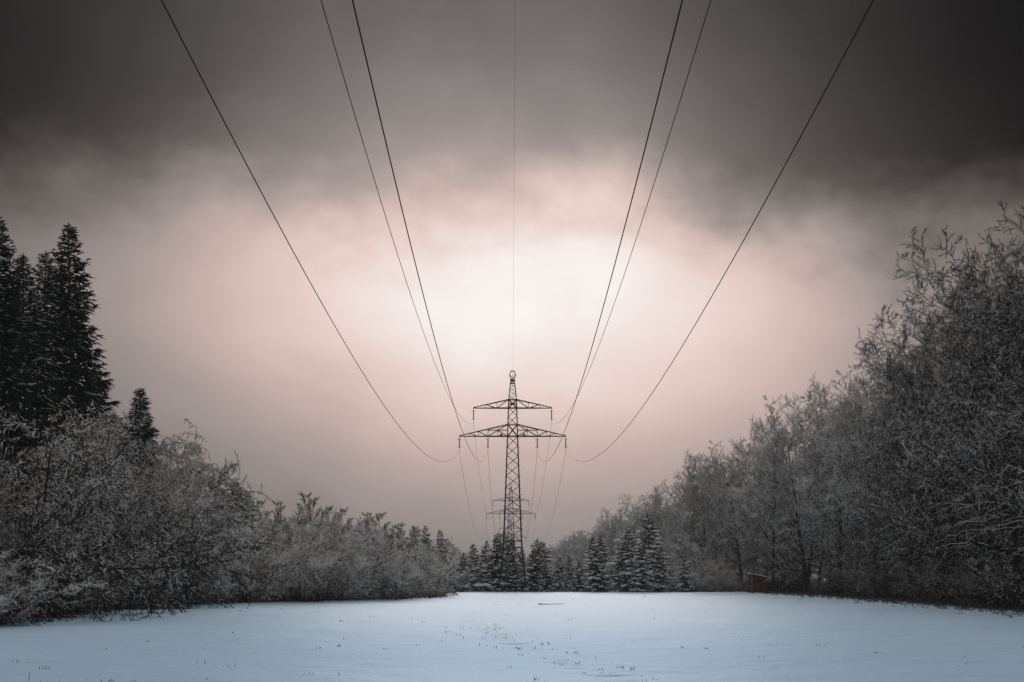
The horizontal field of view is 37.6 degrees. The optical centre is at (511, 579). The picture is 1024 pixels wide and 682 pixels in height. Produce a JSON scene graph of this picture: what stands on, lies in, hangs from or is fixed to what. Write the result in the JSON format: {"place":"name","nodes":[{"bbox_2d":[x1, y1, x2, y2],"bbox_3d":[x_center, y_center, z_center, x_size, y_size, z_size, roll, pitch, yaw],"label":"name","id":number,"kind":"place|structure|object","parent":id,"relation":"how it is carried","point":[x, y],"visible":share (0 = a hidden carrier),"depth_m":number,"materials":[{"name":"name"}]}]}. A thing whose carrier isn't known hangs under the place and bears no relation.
{"place":"outdoors","nodes":[
{"label":"outdoors","id":0,"kind":"place"},
{"bbox_2d":[0,581,1023,681],"bbox_3d":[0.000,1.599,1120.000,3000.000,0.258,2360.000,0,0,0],"label":"snowy ground","id":1,"kind":"structure","parent":0,"point":[736,634],"depth_m":38.90,"materials":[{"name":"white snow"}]},
{"bbox_2d":[0,471,38,576],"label":"tree","id":2,"kind":"object","parent":1,"relation":"on","point":[17,510],"visible":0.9,"depth_m":55.57,"materials":[{"name":"grey plant"}]},
{"bbox_2d":[0,216,61,571],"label":"spruce tree","id":3,"kind":"object","parent":1,"relation":"on","point":[12,326],"visible":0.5,"depth_m":99.56,"materials":[{"name":"green plant"}]},
{"bbox_2d":[1,253,73,508],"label":"spruce tree","id":4,"kind":"object","parent":1,"relation":"on","point":[35,359],"visible":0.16,"depth_m":105.87,"materials":[{"name":"green plant"}]},
{"bbox_2d":[0,549,107,625],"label":"shrub","id":5,"kind":"object","parent":1,"relation":"on","point":[6,597],"visible":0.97,"depth_m":51.70,"materials":[{"name":"grey plant"}]},
{"bbox_2d":[0,566,122,617],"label":"shrub","id":6,"kind":"object","parent":1,"relation":"on","point":[58,612],"visible":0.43,"depth_m":62.22,"materials":[{"name":"grey plant"}]},
{"bbox_2d":[25,250,99,511],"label":"spruce tree","id":7,"kind":"object","parent":1,"relation":"on","point":[56,337],"visible":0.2,"depth_m":109.72,"materials":[{"name":"green plant"}]},
{"bbox_2d":[0,396,129,596],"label":"shrub","id":8,"kind":"object","parent":1,"relation":"on","point":[89,441],"visible":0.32,"depth_m":73.65,"materials":[{"name":"grey plant"}]},
{"bbox_2d":[0,463,146,623],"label":"shrub","id":9,"kind":"object","parent":1,"relation":"on","point":[89,481],"visible":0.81,"depth_m":56.18,"materials":[{"name":"grey plant"}]},
{"bbox_2d":[35,222,130,505],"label":"spruce tree","id":10,"kind":"object","parent":1,"relation":"on","point":[71,310],"visible":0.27,"depth_m":111.49,"materials":[{"name":"green plant"}]},
{"bbox_2d":[0,462,167,615],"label":"shrub","id":11,"kind":"object","parent":1,"relation":"on","point":[88,538],"visible":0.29,"depth_m":64.07,"materials":[{"name":"grey plant"}]},
{"bbox_2d":[1,489,208,609],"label":"shrub","id":12,"kind":"object","parent":1,"relation":"on","point":[137,518],"visible":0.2,"depth_m":78.34,"materials":[{"name":"grey plant"}]},
{"bbox_2d":[36,540,190,609],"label":"shrub","id":13,"kind":"object","parent":1,"relation":"on","point":[127,585],"visible":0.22,"depth_m":78.44,"materials":[{"name":"grey plant"}]},
{"bbox_2d":[0,404,230,603],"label":"shrub","id":14,"kind":"object","parent":1,"relation":"on","point":[2,472],"visible":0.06,"depth_m":91.39,"materials":[{"name":"grey plant"}]},
{"bbox_2d":[65,420,172,569],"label":"shrub","id":15,"kind":"object","parent":1,"relation":"on","point":[116,467],"visible":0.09,"depth_m":99.92,"materials":[{"name":"grey plant"}]},
{"bbox_2d":[111,387,164,488],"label":"spruce tree","id":16,"kind":"object","parent":1,"relation":"on","point":[147,434],"visible":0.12,"depth_m":127.93,"materials":[{"name":"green plant"}]},
{"bbox_2d":[0,434,281,608],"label":"shrub","id":17,"kind":"object","parent":1,"relation":"on","point":[222,539],"visible":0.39,"depth_m":83.60,"materials":[{"name":"grey plant"}]},
{"bbox_2d":[24,462,259,605],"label":"shrub","id":18,"kind":"object","parent":1,"relation":"on","point":[242,534],"visible":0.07,"depth_m":90.21,"materials":[{"name":"grey plant"}]},
{"bbox_2d":[0,396,297,618],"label":"shrub","id":19,"kind":"object","parent":1,"relation":"on","point":[73,553],"visible":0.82,"depth_m":62.78,"materials":[{"name":"grey plant"}]},
{"bbox_2d":[109,452,197,556],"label":"birch tree","id":20,"kind":"object","parent":1,"relation":"on","point":[154,477],"visible":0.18,"depth_m":98.03,"materials":[{"name":"grey plant"}]},
{"bbox_2d":[42,452,278,599],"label":"shrub","id":21,"kind":"object","parent":1,"relation":"on","point":[234,465],"visible":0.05,"depth_m":114.14,"materials":[{"name":"grey plant"}]},
{"bbox_2d":[121,439,207,554],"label":"shrub","id":22,"kind":"object","parent":1,"relation":"on","point":[161,465],"visible":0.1,"depth_m":104.88,"materials":[{"name":"grey plant"}]},
{"bbox_2d":[108,444,247,523],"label":"shrub","id":23,"kind":"object","parent":1,"relation":"on","point":[231,487],"visible":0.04,"depth_m":124.05,"materials":[{"name":"grey plant"}]},
{"bbox_2d":[147,418,246,582],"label":"shrub","id":24,"kind":"object","parent":1,"relation":"on","point":[187,453],"visible":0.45,"depth_m":95.59,"materials":[{"name":"grey plant"}]},
{"bbox_2d":[156,560,238,604],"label":"shrub","id":25,"kind":"object","parent":1,"relation":"on","point":[205,600],"visible":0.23,"depth_m":92.91,"materials":[{"name":"grey plant"}]},
{"bbox_2d":[180,511,270,602],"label":"shrub","id":26,"kind":"object","parent":1,"relation":"on","point":[247,568],"visible":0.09,"depth_m":100.22,"materials":[{"name":"grey plant"}]},
{"bbox_2d":[215,560,273,602],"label":"shrub","id":27,"kind":"object","parent":1,"relation":"on","point":[239,590],"visible":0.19,"depth_m":99.96,"materials":[{"name":"grey plant"}]},
{"bbox_2d":[201,508,330,602],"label":"shrub","id":28,"kind":"object","parent":1,"relation":"on","point":[292,562],"visible":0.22,"depth_m":103.70,"materials":[{"name":"grey plant"}]},
{"bbox_2d":[231,506,310,564],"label":"shrub","id":29,"kind":"object","parent":1,"relation":"on","point":[265,526],"visible":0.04,"depth_m":122.69,"materials":[{"name":"grey plant"}]},
{"bbox_2d":[218,503,346,601],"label":"shrub","id":30,"kind":"object","parent":1,"relation":"on","point":[325,558],"visible":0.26,"depth_m":108.29,"materials":[{"name":"grey plant"}]},
{"bbox_2d":[223,506,373,601],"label":"shrub","id":31,"kind":"object","parent":1,"relation":"on","point":[355,558],"visible":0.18,"depth_m":113.76,"materials":[{"name":"grey plant"}]},
{"bbox_2d":[256,560,351,601],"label":"shrub","id":32,"kind":"object","parent":1,"relation":"on","point":[317,595],"visible":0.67,"depth_m":110.50,"materials":[{"name":"grey plant"}]},
{"bbox_2d":[295,491,314,544],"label":"young tree","id":33,"kind":"object","parent":1,"relation":"on","point":[307,507],"visible":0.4,"depth_m":165.18,"materials":[{"name":"grey plant"}]},
{"bbox_2d":[252,508,398,599],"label":"shrub","id":34,"kind":"object","parent":1,"relation":"on","point":[330,535],"visible":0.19,"depth_m":118.55,"materials":[{"name":"grey plant"}]},
{"bbox_2d":[293,571,381,600],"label":"shrub","id":35,"kind":"object","parent":1,"relation":"on","point":[350,596],"visible":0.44,"depth_m":116.39,"materials":[{"name":"grey plant"}]},
{"bbox_2d":[272,520,439,599],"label":"shrub","id":36,"kind":"object","parent":1,"relation":"on","point":[386,579],"visible":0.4,"depth_m":122.62,"materials":[{"name":"grey plant"}]},
{"bbox_2d":[313,514,416,598],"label":"shrub","id":37,"kind":"object","parent":1,"relation":"on","point":[381,556],"visible":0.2,"depth_m":126.25,"materials":[{"name":"grey plant"}]},
{"bbox_2d":[356,529,458,597],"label":"shrub","id":38,"kind":"object","parent":1,"relation":"on","point":[416,566],"visible":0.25,"depth_m":132.44,"materials":[{"name":"grey plant"}]},
{"bbox_2d":[386,536,459,596],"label":"shrub","id":39,"kind":"object","parent":1,"relation":"on","point":[433,556],"visible":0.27,"depth_m":142.16,"materials":[{"name":"grey plant"}]},
{"bbox_2d":[395,542,464,587],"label":"shrub","id":40,"kind":"object","parent":1,"relation":"on","point":[453,571],"visible":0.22,"depth_m":159.17,"materials":[{"name":"grey plant"}]},
{"bbox_2d":[464,543,483,590],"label":"spruce tree","id":41,"kind":"object","parent":1,"relation":"on","point":[472,563],"visible":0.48,"depth_m":213.65,"materials":[{"name":"green plant"}]},
{"bbox_2d":[469,541,498,586],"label":"spruce tree","id":42,"kind":"object","parent":1,"relation":"on","point":[479,568],"visible":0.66,"depth_m":209.65,"materials":[{"name":"green plant"}]},
{"bbox_2d":[478,532,511,590],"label":"spruce tree","id":43,"kind":"object","parent":1,"relation":"on","point":[495,573],"visible":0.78,"depth_m":208.31,"materials":[{"name":"green plant"}]},
{"bbox_2d":[494,517,525,542],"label":"lattice pylon","id":44,"kind":"object","parent":1,"relation":"on","point":[511,528],"visible":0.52,"depth_m":684.54,"materials":[{"name":"metal"}]},
{"bbox_2d":[321,0,494,528],"bbox_3d":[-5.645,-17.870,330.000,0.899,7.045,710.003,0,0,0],"label":"power line","id":45,"kind":"object","parent":44,"relation":"hanging from","point":[379,195],"visible":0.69,"depth_m":56.43,"materials":[{"name":"black metal"}]},
{"bbox_2d":[522,0,682,536],"bbox_3d":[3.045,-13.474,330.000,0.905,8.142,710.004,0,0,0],"label":"power line","id":46,"kind":"object","parent":44,"relation":"hanging from","point":[631,199],"visible":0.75,"depth_m":41.38,"materials":[{"name":"black metal"}]},
{"bbox_2d":[526,0,710,532],"bbox_3d":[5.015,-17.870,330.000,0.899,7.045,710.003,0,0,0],"label":"power line","id":47,"kind":"object","parent":44,"relation":"hanging from","point":[648,200],"visible":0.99,"depth_m":56.42,"materials":[{"name":"black metal"}]},
{"bbox_2d":[526,0,873,544],"bbox_3d":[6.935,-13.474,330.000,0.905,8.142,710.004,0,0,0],"label":"power line","id":48,"kind":"object","parent":44,"relation":"hanging from","point":[757,214],"visible":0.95,"depth_m":42.59,"materials":[{"name":"black metal"}]},
{"bbox_2d":[459,371,567,591],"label":"lattice pylon","id":49,"kind":"object","parent":1,"relation":"on","point":[512,381],"visible":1,"depth_m":204.47,"materials":[{"name":"metal"}]},
{"bbox_2d":[161,0,488,541],"bbox_3d":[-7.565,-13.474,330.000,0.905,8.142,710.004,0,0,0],"label":"power line","id":50,"kind":"object","parent":49,"relation":"hanging from","point":[270,208],"visible":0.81,"depth_m":42.24,"materials":[{"name":"black metal"}]},
{"bbox_2d":[352,0,499,531],"bbox_3d":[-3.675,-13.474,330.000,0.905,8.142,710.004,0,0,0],"label":"power line","id":51,"kind":"object","parent":49,"relation":"attached to","point":[400,201],"visible":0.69,"depth_m":41.73,"materials":[{"name":"black metal"}]},
{"bbox_2d":[503,556,527,590],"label":"spruce tree","id":52,"kind":"object","parent":1,"relation":"on","point":[511,577],"visible":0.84,"depth_m":208.50,"materials":[{"name":"green plant"}]},
{"bbox_2d":[512,538,559,591],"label":"spruce tree","id":53,"kind":"object","parent":1,"relation":"on","point":[534,574],"visible":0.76,"depth_m":207.61,"materials":[{"name":"green plant"}]},
{"bbox_2d":[533,560,558,591],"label":"spruce tree","id":54,"kind":"object","parent":1,"relation":"on","point":[543,582],"visible":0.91,"depth_m":205.83,"materials":[{"name":"green plant"}]},
{"bbox_2d":[550,558,568,590],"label":"spruce tree","id":55,"kind":"object","parent":1,"relation":"on","point":[562,574],"visible":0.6,"depth_m":211.91,"materials":[{"name":"green plant"}]},
{"bbox_2d":[569,560,587,591],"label":"spruce tree","id":56,"kind":"object","parent":1,"relation":"on","point":[578,578],"visible":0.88,"depth_m":208.76,"materials":[{"name":"green plant"}]},
{"bbox_2d":[564,530,592,570],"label":"oak tree","id":57,"kind":"object","parent":1,"relation":"on","point":[576,546],"visible":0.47,"depth_m":618.38,"materials":[{"name":"grey plant"}]},
{"bbox_2d":[578,537,611,591],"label":"spruce tree","id":58,"kind":"object","parent":1,"relation":"on","point":[591,584],"visible":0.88,"depth_m":207.62,"materials":[{"name":"green plant"}]},
{"bbox_2d":[585,535,613,591],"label":"spruce tree","id":59,"kind":"object","parent":1,"relation":"on","point":[605,555],"visible":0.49,"depth_m":209.59,"materials":[{"name":"grey plant"}]},
{"bbox_2d":[593,505,635,561],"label":"oak tree","id":60,"kind":"object","parent":1,"relation":"on","point":[610,528],"visible":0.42,"depth_m":454.62,"materials":[{"name":"grey plant"}]},
{"bbox_2d":[600,528,645,591],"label":"spruce tree","id":61,"kind":"object","parent":1,"relation":"on","point":[624,560],"visible":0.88,"depth_m":205.28,"materials":[{"name":"grey plant"}]},
{"bbox_2d":[603,492,660,560],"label":"oak tree","id":62,"kind":"object","parent":1,"relation":"on","point":[620,528],"visible":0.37,"depth_m":387.78,"materials":[{"name":"grey plant"}]},
{"bbox_2d":[626,543,656,591],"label":"spruce tree","id":63,"kind":"object","parent":1,"relation":"on","point":[644,561],"visible":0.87,"depth_m":204.48,"materials":[{"name":"grey plant"}]},
{"bbox_2d":[623,482,678,567],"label":"oak tree","id":64,"kind":"object","parent":1,"relation":"on","point":[657,499],"visible":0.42,"depth_m":328.44,"materials":[{"name":"grey plant"}]},
{"bbox_2d":[631,514,671,591],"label":"spruce tree","id":65,"kind":"object","parent":1,"relation":"on","point":[653,537],"visible":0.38,"depth_m":213.90,"materials":[{"name":"grey plant"}]},
{"bbox_2d":[647,549,676,591],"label":"spruce tree","id":66,"kind":"object","parent":1,"relation":"on","point":[659,575],"visible":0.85,"depth_m":207.59,"materials":[{"name":"grey plant"}]},
{"bbox_2d":[672,555,696,591],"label":"spruce tree","id":67,"kind":"object","parent":1,"relation":"on","point":[687,582],"visible":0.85,"depth_m":205.88,"materials":[{"name":"grey plant"}]},
{"bbox_2d":[651,531,719,576],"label":"shrub","id":68,"kind":"object","parent":1,"relation":"on","point":[696,558],"visible":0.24,"depth_m":247.38,"materials":[{"name":"grey plant"}]},
{"bbox_2d":[649,453,731,571],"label":"oak tree","id":69,"kind":"object","parent":1,"relation":"on","point":[670,516],"visible":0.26,"depth_m":286.30,"materials":[{"name":"grey plant"}]},
{"bbox_2d":[664,448,749,571],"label":"oak tree","id":70,"kind":"object","parent":1,"relation":"on","point":[688,496],"visible":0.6,"depth_m":254.64,"materials":[{"name":"grey plant"}]},
{"bbox_2d":[676,555,739,590],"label":"shrub","id":71,"kind":"object","parent":1,"relation":"on","point":[708,573],"visible":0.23,"depth_m":219.34,"materials":[{"name":"grey plant"}]},
{"bbox_2d":[689,561,749,591],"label":"shrub","id":72,"kind":"object","parent":1,"relation":"on","point":[702,584],"visible":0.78,"depth_m":210.88,"materials":[{"name":"grey plant"}]},
{"bbox_2d":[680,436,780,579],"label":"oak tree","id":73,"kind":"object","parent":1,"relation":"on","point":[716,484],"visible":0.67,"depth_m":225.67,"materials":[{"name":"grey plant"}]},
{"bbox_2d":[683,457,795,575],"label":"oak tree","id":74,"kind":"object","parent":1,"relation":"on","point":[732,551],"visible":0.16,"depth_m":262.40,"materials":[{"name":"grey plant"}]},
{"bbox_2d":[748,573,766,592],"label":"wooden hut","id":75,"kind":"object","parent":1,"relation":"on","point":[756,585],"visible":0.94,"depth_m":189.14,"materials":[{"name":"orange wood"}]},
{"bbox_2d":[716,414,824,591],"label":"oak tree","id":76,"kind":"object","parent":1,"relation":"on","point":[764,534],"visible":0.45,"depth_m":199.80,"materials":[{"name":"grey plant"}]},
{"bbox_2d":[731,553,813,591],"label":"shrub","id":77,"kind":"object","parent":1,"relation":"on","point":[780,585],"visible":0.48,"depth_m":204.59,"materials":[{"name":"grey plant"}]},
{"bbox_2d":[736,459,827,590],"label":"oak tree","id":78,"kind":"object","parent":1,"relation":"on","point":[779,532],"visible":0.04,"depth_m":234.45,"materials":[{"name":"grey plant"}]},
{"bbox_2d":[733,419,858,587],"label":"oak tree","id":79,"kind":"object","parent":1,"relation":"on","point":[809,569],"visible":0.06,"depth_m":212.06,"materials":[{"name":"grey plant"}]},
{"bbox_2d":[725,392,871,592],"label":"oak tree","id":80,"kind":"object","parent":1,"relation":"on","point":[766,450],"visible":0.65,"depth_m":178.01,"materials":[{"name":"grey plant"}]},
{"bbox_2d":[810,562,862,594],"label":"shrub","id":81,"kind":"object","parent":1,"relation":"on","point":[836,588],"visible":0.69,"depth_m":157.73,"materials":[{"name":"grey plant"}]},
{"bbox_2d":[782,414,903,580],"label":"oak tree","id":82,"kind":"object","parent":1,"relation":"on","point":[819,549],"visible":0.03,"depth_m":188.22,"materials":[{"name":"grey plant"}]},
{"bbox_2d":[773,372,913,593],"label":"oak tree","id":83,"kind":"object","parent":1,"relation":"on","point":[811,529],"visible":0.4,"depth_m":158.62,"materials":[{"name":"grey plant"}]},
{"bbox_2d":[789,387,932,580],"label":"oak tree","id":84,"kind":"object","parent":1,"relation":"on","point":[812,495],"visible":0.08,"depth_m":167.94,"materials":[{"name":"grey plant"}]},
{"bbox_2d":[796,366,933,596],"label":"oak tree","id":85,"kind":"object","parent":1,"relation":"on","point":[846,433],"visible":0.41,"depth_m":144.55,"materials":[{"name":"grey plant"}]},
{"bbox_2d":[834,544,918,595],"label":"shrub","id":86,"kind":"object","parent":1,"relation":"on","point":[860,557],"visible":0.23,"depth_m":147.30,"materials":[{"name":"grey plant"}]},
{"bbox_2d":[838,545,942,597],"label":"shrub","id":87,"kind":"object","parent":1,"relation":"on","point":[852,567],"visible":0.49,"depth_m":135.02,"materials":[{"name":"grey plant"}]},
{"bbox_2d":[854,557,931,598],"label":"shrub","id":88,"kind":"object","parent":1,"relation":"on","point":[873,590],"visible":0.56,"depth_m":123.50,"materials":[{"name":"grey plant"}]},
{"bbox_2d":[807,338,986,597],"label":"oak tree","id":89,"kind":"object","parent":1,"relation":"on","point":[902,558],"visible":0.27,"depth_m":127.89,"materials":[{"name":"grey plant"}]},
{"bbox_2d":[825,395,970,576],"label":"oak tree","id":90,"kind":"object","parent":1,"relation":"on","point":[848,526],"visible":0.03,"depth_m":156.33,"materials":[{"name":"grey plant"}]},
{"bbox_2d":[833,303,1021,600],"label":"oak tree","id":91,"kind":"object","parent":1,"relation":"on","point":[906,379],"visible":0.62,"depth_m":113.42,"materials":[{"name":"grey plant"}]},
{"bbox_2d":[857,384,997,597],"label":"oak tree","id":92,"kind":"object","parent":1,"relation":"on","point":[919,560],"visible":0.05,"depth_m":138.35,"materials":[{"name":"grey plant"}]},
{"bbox_2d":[833,235,1023,604],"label":"oak tree","id":93,"kind":"object","parent":1,"relation":"on","point":[944,477],"visible":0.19,"depth_m":96.74,"materials":[{"name":"grey plant"}]},
{"bbox_2d":[892,562,983,602],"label":"shrub","id":94,"kind":"object","parent":1,"relation":"on","point":[926,596],"visible":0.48,"depth_m":105.70,"materials":[{"name":"grey plant"}]},
{"bbox_2d":[861,223,1023,609],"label":"oak tree","id":95,"kind":"object","parent":1,"relation":"on","point":[948,356],"visible":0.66,"depth_m":79.90,"materials":[{"name":"grey plant"}]},
{"bbox_2d":[897,537,1005,600],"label":"shrub","id":96,"kind":"object","parent":1,"relation":"on","point":[926,565],"visible":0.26,"depth_m":113.99,"materials":[{"name":"grey plant"}]},
{"bbox_2d":[891,262,1023,573],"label":"oak tree","id":97,"kind":"object","parent":1,"relation":"on","point":[976,511],"visible":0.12,"depth_m":93.54,"materials":[{"name":"grey plant"}]},
{"bbox_2d":[894,199,1023,575],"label":"oak tree","id":98,"kind":"object","parent":1,"relation":"on","point":[1018,356],"visible":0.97,"depth_m":69.36,"materials":[{"name":"grey plant"}]},
{"bbox_2d":[898,332,1021,583],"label":"oak tree","id":99,"kind":"object","parent":1,"relation":"on","point":[993,543],"visible":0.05,"depth_m":121.33,"materials":[{"name":"grey plant"}]},
{"bbox_2d":[923,554,1010,604],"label":"shrub","id":100,"kind":"object","parent":1,"relation":"on","point":[955,592],"visible":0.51,"depth_m":97.26,"materials":[{"name":"grey plant"}]},
{"bbox_2d":[944,551,1023,607],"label":"shrub","id":101,"kind":"object","parent":1,"relation":"on","point":[971,588],"visible":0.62,"depth_m":87.45,"materials":[{"name":"grey plant"}]},
{"bbox_2d":[960,515,1023,608],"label":"shrub","id":102,"kind":"object","parent":1,"relation":"on","point":[1002,589],"visible":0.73,"depth_m":81.41,"materials":[{"name":"grey plant"}]},
{"bbox_2d":[984,447,1023,505],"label":"oak tree","id":103,"kind":"object","parent":1,"relation":"on","point":[1009,484],"visible":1,"depth_m":55.38,"materials":[{"name":"grey plant"}]},
{"bbox_2d":[0,0,1023,580],"label":"sky","id":104,"kind":"structure","parent":0,"point":[110,129],"materials":[{"name":"grey"}]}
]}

